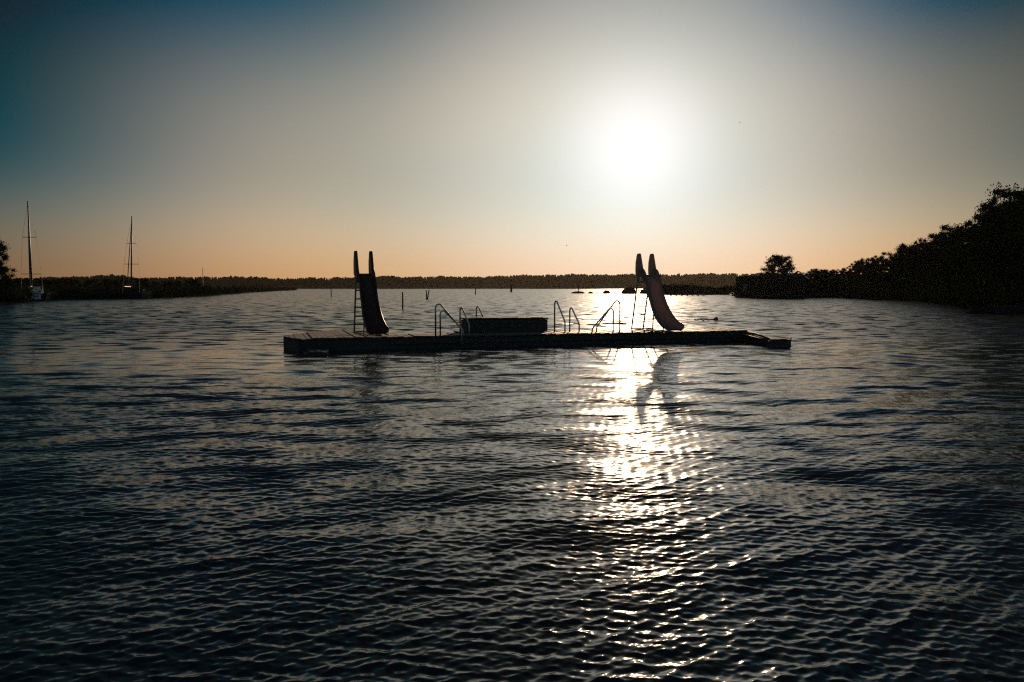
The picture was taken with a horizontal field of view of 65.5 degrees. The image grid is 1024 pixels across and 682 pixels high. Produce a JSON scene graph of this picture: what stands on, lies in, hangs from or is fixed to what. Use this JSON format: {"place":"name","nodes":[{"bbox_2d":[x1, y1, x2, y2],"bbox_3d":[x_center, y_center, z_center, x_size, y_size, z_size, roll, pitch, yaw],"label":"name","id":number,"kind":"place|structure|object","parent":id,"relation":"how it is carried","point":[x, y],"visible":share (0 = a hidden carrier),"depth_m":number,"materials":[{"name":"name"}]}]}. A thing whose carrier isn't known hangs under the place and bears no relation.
{"place":"outdoors","nodes":[
{"label":"outdoors","id":0,"kind":"place"},
{"bbox_2d":[0,279,298,302],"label":"headland ground","id":1,"kind":"structure","parent":0,"point":[97,297],"depth_m":125.91,"materials":[{"name":"black plant"}]},
{"bbox_2d":[0,240,12,287],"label":"shore tree","id":2,"kind":"object","parent":1,"relation":"on","point":[4,257],"visible":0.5,"depth_m":94.62,"materials":[{"name":"green plant"}]},
{"bbox_2d":[0,258,17,292],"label":"shore tree","id":3,"kind":"object","parent":1,"relation":"on","point":[8,285],"visible":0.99,"depth_m":93.74,"materials":[{"name":"green plant"}]},
{"bbox_2d":[11,277,28,289],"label":"broadleaf tree","id":4,"kind":"object","parent":1,"relation":"on","point":[18,281],"visible":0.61,"depth_m":128.39,"materials":[{"name":"green plant"}]},
{"bbox_2d":[26,278,50,287],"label":"broadleaf tree","id":5,"kind":"object","parent":1,"relation":"on","point":[44,281],"visible":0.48,"depth_m":145.25,"materials":[{"name":"green plant"}]},
{"bbox_2d":[51,278,73,285],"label":"broadleaf tree","id":6,"kind":"object","parent":1,"relation":"on","point":[64,281],"visible":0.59,"depth_m":148.58,"materials":[{"name":"green plant"}]},
{"bbox_2d":[119,278,132,287],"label":"broadleaf tree","id":7,"kind":"object","parent":1,"relation":"on","point":[122,280],"visible":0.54,"depth_m":170.84,"materials":[{"name":"green plant"}]},
{"bbox_2d":[128,278,149,288],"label":"broadleaf tree","id":8,"kind":"object","parent":1,"relation":"on","point":[141,280],"visible":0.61,"depth_m":160.51,"materials":[{"name":"green plant"}]},
{"bbox_2d":[149,281,159,287],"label":"broadleaf tree","id":9,"kind":"object","parent":1,"relation":"on","point":[157,284],"visible":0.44,"depth_m":167.93,"materials":[{"name":"green plant"}]},
{"bbox_2d":[159,280,178,287],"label":"broadleaf tree","id":10,"kind":"object","parent":1,"relation":"on","point":[166,283],"visible":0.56,"depth_m":165.74,"materials":[{"name":"green plant"}]},
{"bbox_2d":[184,279,199,286],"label":"broadleaf tree","id":11,"kind":"object","parent":1,"relation":"on","point":[191,280],"visible":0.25,"depth_m":197.36,"materials":[{"name":"green plant"}]},
{"bbox_2d":[15,282,735,288],"bbox_3d":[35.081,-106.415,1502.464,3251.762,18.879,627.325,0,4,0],"label":"hill","id":12,"kind":"structure","parent":0,"point":[622,285],"depth_m":1245.79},
{"bbox_2d":[13,272,844,287],"bbox_3d":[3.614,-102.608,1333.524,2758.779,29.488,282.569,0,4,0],"label":"forest","id":13,"kind":"object","parent":12,"relation":"on","point":[710,279],"visible":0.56,"depth_m":1287.73,"materials":[{"name":"plant"}]},
{"bbox_2d":[0,289,1023,681],"bbox_3d":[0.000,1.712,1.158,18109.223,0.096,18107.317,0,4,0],"label":"water","id":14,"kind":"structure","parent":0,"point":[214,489],"depth_m":6.90,"materials":[{"name":"black liquid"}]},
{"bbox_2d":[21,201,50,300],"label":"sailing yacht","id":15,"kind":"object","parent":14,"relation":"on","point":[44,296],"visible":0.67,"depth_m":104.12,"materials":[{"name":"white paint"}]},
{"bbox_2d":[122,216,151,298],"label":"sailing yacht","id":16,"kind":"object","parent":14,"relation":"on","point":[138,294],"visible":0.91,"depth_m":124.37,"materials":[{"name":"white"}]},
{"bbox_2d":[283,328,791,355],"bbox_3d":[0.706,0.081,25.321,15.347,0.730,6.115,-1,4,-12],"label":"swim raft","id":17,"kind":"object","parent":14,"relation":"on","point":[325,343],"visible":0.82,"depth_m":24.33,"materials":[{"name":"brown wood"}]},
{"bbox_2d":[353,251,388,335],"bbox_3d":[-4.341,-1.465,24.097,0.633,2.572,2.764,-1,4,-21],"label":"water slide","id":18,"kind":"object","parent":17,"relation":"on","point":[374,323],"visible":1,"depth_m":24.12,"materials":[{"name":"black plastic"}]},
{"bbox_2d":[435,303,463,348],"bbox_3d":[-1.843,-0.158,23.560,0.967,1.922,0.519,-1,4,-15],"label":"swim ladder","id":19,"kind":"object","parent":17,"relation":"hanging from","point":[457,324],"visible":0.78,"depth_m":23.37,"materials":[{"name":"metal"}]},
{"bbox_2d":[459,306,482,333],"bbox_3d":[-1.252,-0.225,25.692,0.436,1.771,1.868,1,4,16],"label":"swim ladder","id":20,"kind":"object","parent":17,"relation":"hanging from","point":[478,307],"visible":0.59,"depth_m":25.01,"materials":[{"name":"metal"}]},
{"bbox_2d":[461,316,547,331],"bbox_3d":[-0.250,-0.560,26.154,2.774,0.458,0.780,-1,4,-17],"label":"storage box","id":21,"kind":"object","parent":17,"relation":"on","point":[503,324],"visible":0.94,"depth_m":25.82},
{"bbox_2d":[554,300,579,331],"bbox_3d":[1.765,-0.320,25.616,0.699,1.971,0.500,4,5,43],"label":"swim ladder","id":22,"kind":"object","parent":17,"relation":"hanging from","point":[556,301],"visible":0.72,"depth_m":25.59,"materials":[{"name":"metal"}]},
{"bbox_2d":[591,300,620,331],"bbox_3d":[3.064,-0.342,25.928,1.224,1.972,0.370,-1,4,-21],"label":"swim ladder","id":23,"kind":"object","parent":17,"relation":"hanging from","point":[603,316],"visible":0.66,"depth_m":25.98,"materials":[{"name":"metal"}]},
{"bbox_2d":[631,253,683,331],"bbox_3d":[4.669,-1.586,25.912,0.633,2.572,2.764,-1,4,-16],"label":"water slide","id":24,"kind":"object","parent":17,"relation":"on","point":[666,319],"visible":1,"depth_m":26.03,"materials":[{"name":"black plastic"}]},
{"bbox_2d":[621,287,635,293],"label":"skerry","id":25,"kind":"structure","parent":14,"relation":"in","point":[630,290],"depth_m":230.33,"materials":[{"name":"stone"}]},
{"bbox_2d":[664,289,728,294],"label":"islet","id":26,"kind":"object","parent":14,"relation":"in","point":[694,292],"visible":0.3,"depth_m":199.65,"materials":[{"name":"stone"}]},
{"bbox_2d":[662,283,735,293],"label":"islet shrubs","id":27,"kind":"object","parent":26,"relation":"on","point":[727,289],"visible":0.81,"depth_m":203.86,"materials":[{"name":"brown plant"}]},
{"bbox_2d":[0,0,1023,279],"label":"sky","id":28,"kind":"structure","parent":0,"point":[284,139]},
{"bbox_2d":[735,278,1018,300],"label":"shore ground","id":29,"kind":"structure","parent":0,"point":[810,296],"depth_m":141.88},
{"bbox_2d":[735,275,805,297],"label":"boathouse","id":30,"kind":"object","parent":29,"relation":"on","point":[742,281],"visible":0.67,"depth_m":134.61,"materials":[{"name":"wood"}]},
{"bbox_2d":[743,283,747,291],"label":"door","id":31,"kind":"structure","parent":30,"relation":"in","point":[744,284],"depth_m":144.93,"materials":[{"name":"black"}]},
{"bbox_2d":[731,281,811,298],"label":"bank shrubs","id":32,"kind":"object","parent":29,"relation":"on","point":[770,292],"visible":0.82,"depth_m":133.00,"materials":[{"name":"brown plant"}]},
{"bbox_2d":[759,253,797,274],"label":"oak tree","id":33,"kind":"object","parent":29,"relation":"on","point":[778,260],"visible":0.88,"depth_m":166.09,"materials":[{"name":"green plant"}]},
{"bbox_2d":[743,273,835,292],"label":"hedge thicket","id":34,"kind":"object","parent":29,"relation":"on","point":[810,282],"visible":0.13,"depth_m":142.93,"materials":[{"name":"brown plant"}]},
{"bbox_2d":[792,271,808,287],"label":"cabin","id":35,"kind":"object","parent":29,"relation":"on","point":[806,280],"visible":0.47,"depth_m":142.45,"materials":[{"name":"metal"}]},
{"bbox_2d":[804,268,825,280],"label":"broadleaf tree","id":36,"kind":"object","parent":29,"relation":"on","point":[817,270],"visible":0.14,"depth_m":158.25,"materials":[{"name":"green plant"}]},
{"bbox_2d":[806,270,826,283],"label":"broadleaf tree","id":37,"kind":"object","parent":29,"relation":"on","point":[814,272],"visible":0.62,"depth_m":151.65,"materials":[{"name":"green plant"}]},
{"bbox_2d":[814,271,832,285],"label":"broadleaf tree","id":38,"kind":"object","parent":29,"relation":"on","point":[821,274],"visible":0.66,"depth_m":151.73,"materials":[{"name":"green plant"}]},
{"bbox_2d":[818,270,836,281],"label":"broadleaf tree","id":39,"kind":"object","parent":29,"relation":"on","point":[828,271],"visible":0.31,"depth_m":157.86,"materials":[{"name":"green plant"}]},
{"bbox_2d":[824,272,839,285],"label":"broadleaf tree","id":40,"kind":"object","parent":29,"relation":"on","point":[830,274],"visible":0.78,"depth_m":153.97,"materials":[{"name":"green plant"}]},
{"bbox_2d":[834,271,854,282],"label":"broadleaf tree","id":41,"kind":"object","parent":29,"relation":"on","point":[843,277],"visible":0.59,"depth_m":152.93,"materials":[{"name":"green plant"}]},
{"bbox_2d":[846,266,859,283],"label":"broadleaf tree","id":42,"kind":"object","parent":29,"relation":"on","point":[851,269],"visible":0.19,"depth_m":156.23,"materials":[{"name":"green plant"}]},
{"bbox_2d":[849,262,864,284],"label":"broadleaf tree","id":43,"kind":"object","parent":29,"relation":"on","point":[857,266],"visible":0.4,"depth_m":147.28,"materials":[{"name":"green plant"}]},
{"bbox_2d":[854,257,870,279],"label":"broadleaf tree","id":44,"kind":"object","parent":29,"relation":"on","point":[861,260],"visible":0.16,"depth_m":155.05,"materials":[{"name":"green plant"}]},
{"bbox_2d":[856,262,875,274],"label":"broadleaf tree","id":45,"kind":"object","parent":29,"relation":"on","point":[866,266],"visible":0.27,"depth_m":142.98,"materials":[{"name":"green plant"}]},
{"bbox_2d":[861,258,882,270],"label":"broadleaf tree","id":46,"kind":"object","parent":29,"relation":"on","point":[868,261],"visible":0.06,"depth_m":147.20,"materials":[{"name":"green plant"}]},
{"bbox_2d":[866,260,886,282],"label":"broadleaf tree","id":47,"kind":"object","parent":29,"relation":"on","point":[874,265],"visible":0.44,"depth_m":132.63,"materials":[{"name":"green plant"}]},
{"bbox_2d":[870,255,884,270],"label":"broadleaf tree","id":48,"kind":"object","parent":29,"relation":"on","point":[877,260],"visible":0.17,"depth_m":139.78,"materials":[{"name":"green plant"}]},
{"bbox_2d":[879,259,895,283],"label":"broadleaf tree","id":49,"kind":"object","parent":29,"relation":"on","point":[886,263],"visible":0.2,"depth_m":128.36,"materials":[{"name":"green plant"}]},
{"bbox_2d":[879,251,902,277],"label":"broadleaf tree","id":50,"kind":"object","parent":29,"relation":"on","point":[888,254],"visible":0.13,"depth_m":134.34,"materials":[{"name":"green plant"}]},
{"bbox_2d":[887,255,900,283],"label":"broadleaf tree","id":51,"kind":"object","parent":29,"relation":"on","point":[889,265],"visible":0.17,"depth_m":125.48,"materials":[{"name":"green plant"}]},
{"bbox_2d":[775,269,1023,308],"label":"undergrowth","id":52,"kind":"object","parent":29,"relation":"on","point":[965,295],"visible":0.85,"depth_m":77.02,"materials":[{"name":"brown plant"}]},
{"bbox_2d":[893,247,924,279],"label":"broadleaf tree","id":53,"kind":"object","parent":29,"relation":"on","point":[901,251],"visible":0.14,"depth_m":120.77,"materials":[{"name":"green plant"}]},
{"bbox_2d":[894,241,929,266],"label":"broadleaf tree","id":54,"kind":"object","parent":29,"relation":"on","point":[902,246],"visible":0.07,"depth_m":128.25,"materials":[{"name":"green plant"}]},
{"bbox_2d":[898,242,938,277],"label":"broadleaf tree","id":55,"kind":"object","parent":29,"relation":"on","point":[915,248],"visible":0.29,"depth_m":115.89,"materials":[{"name":"green plant"}]},
{"bbox_2d":[914,237,932,280],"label":"broadleaf tree","id":56,"kind":"object","parent":29,"relation":"on","point":[919,240],"visible":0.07,"depth_m":122.76,"materials":[{"name":"green plant"}]},
{"bbox_2d":[908,240,941,284],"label":"broadleaf tree","id":57,"kind":"object","parent":29,"relation":"on","point":[922,249],"visible":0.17,"depth_m":112.18,"materials":[{"name":"green plant"}]},
{"bbox_2d":[932,231,950,267],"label":"broadleaf tree","id":58,"kind":"object","parent":29,"relation":"on","point":[934,239],"visible":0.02,"depth_m":111.11,"materials":[{"name":"green plant"}]},
{"bbox_2d":[918,231,965,274],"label":"broadleaf tree","id":59,"kind":"object","parent":29,"relation":"on","point":[932,251],"visible":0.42,"depth_m":104.18,"materials":[{"name":"green plant"}]},
{"bbox_2d":[935,223,974,268],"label":"broadleaf tree","id":60,"kind":"object","parent":29,"relation":"on","point":[943,227],"visible":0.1,"depth_m":103.94,"materials":[{"name":"green plant"}]},
{"bbox_2d":[942,219,974,269],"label":"broadleaf tree","id":61,"kind":"object","parent":29,"relation":"on","point":[960,228],"visible":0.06,"depth_m":94.58,"materials":[{"name":"green plant"}]},
{"bbox_2d":[942,227,984,280],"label":"broadleaf tree","id":62,"kind":"object","parent":29,"relation":"on","point":[954,236],"visible":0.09,"depth_m":87.22,"materials":[{"name":"green plant"}]},
{"bbox_2d":[961,200,1001,246],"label":"broadleaf tree","id":63,"kind":"object","parent":29,"relation":"on","point":[984,206],"visible":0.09,"depth_m":83.83,"materials":[{"name":"green plant"}]},
{"bbox_2d":[957,212,1007,281],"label":"broadleaf tree","id":64,"kind":"object","parent":29,"relation":"on","point":[981,219],"visible":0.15,"depth_m":76.67,"materials":[{"name":"green plant"}]},
{"bbox_2d":[974,197,1005,265],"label":"broadleaf tree","id":65,"kind":"object","parent":29,"relation":"on","point":[992,203],"visible":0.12,"depth_m":82.27,"materials":[{"name":"green plant"}]},
{"bbox_2d":[963,221,1021,284],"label":"broadleaf tree","id":66,"kind":"object","parent":29,"relation":"on","point":[988,267],"visible":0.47,"depth_m":67.64,"materials":[{"name":"green plant"}]},
{"bbox_2d":[972,182,1018,259],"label":"broadleaf tree","id":67,"kind":"object","parent":29,"relation":"on","point":[995,191],"visible":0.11,"depth_m":79.26,"materials":[{"name":"green plant"}]},
{"bbox_2d":[981,197,1023,282],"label":"broadleaf tree","id":68,"kind":"object","parent":29,"relation":"on","point":[1004,204],"visible":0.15,"depth_m":73.51,"materials":[{"name":"green plant"}]},
{"bbox_2d":[984,183,1023,264],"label":"broadleaf tree","id":69,"kind":"object","parent":29,"relation":"on","point":[1002,223],"visible":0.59,"depth_m":64.82,"materials":[{"name":"green plant"}]},
{"bbox_2d":[996,188,1023,272],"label":"broadleaf tree","id":70,"kind":"object","parent":29,"relation":"on","point":[1014,204],"visible":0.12,"depth_m":72.62,"materials":[{"name":"green plant"}]}
]}

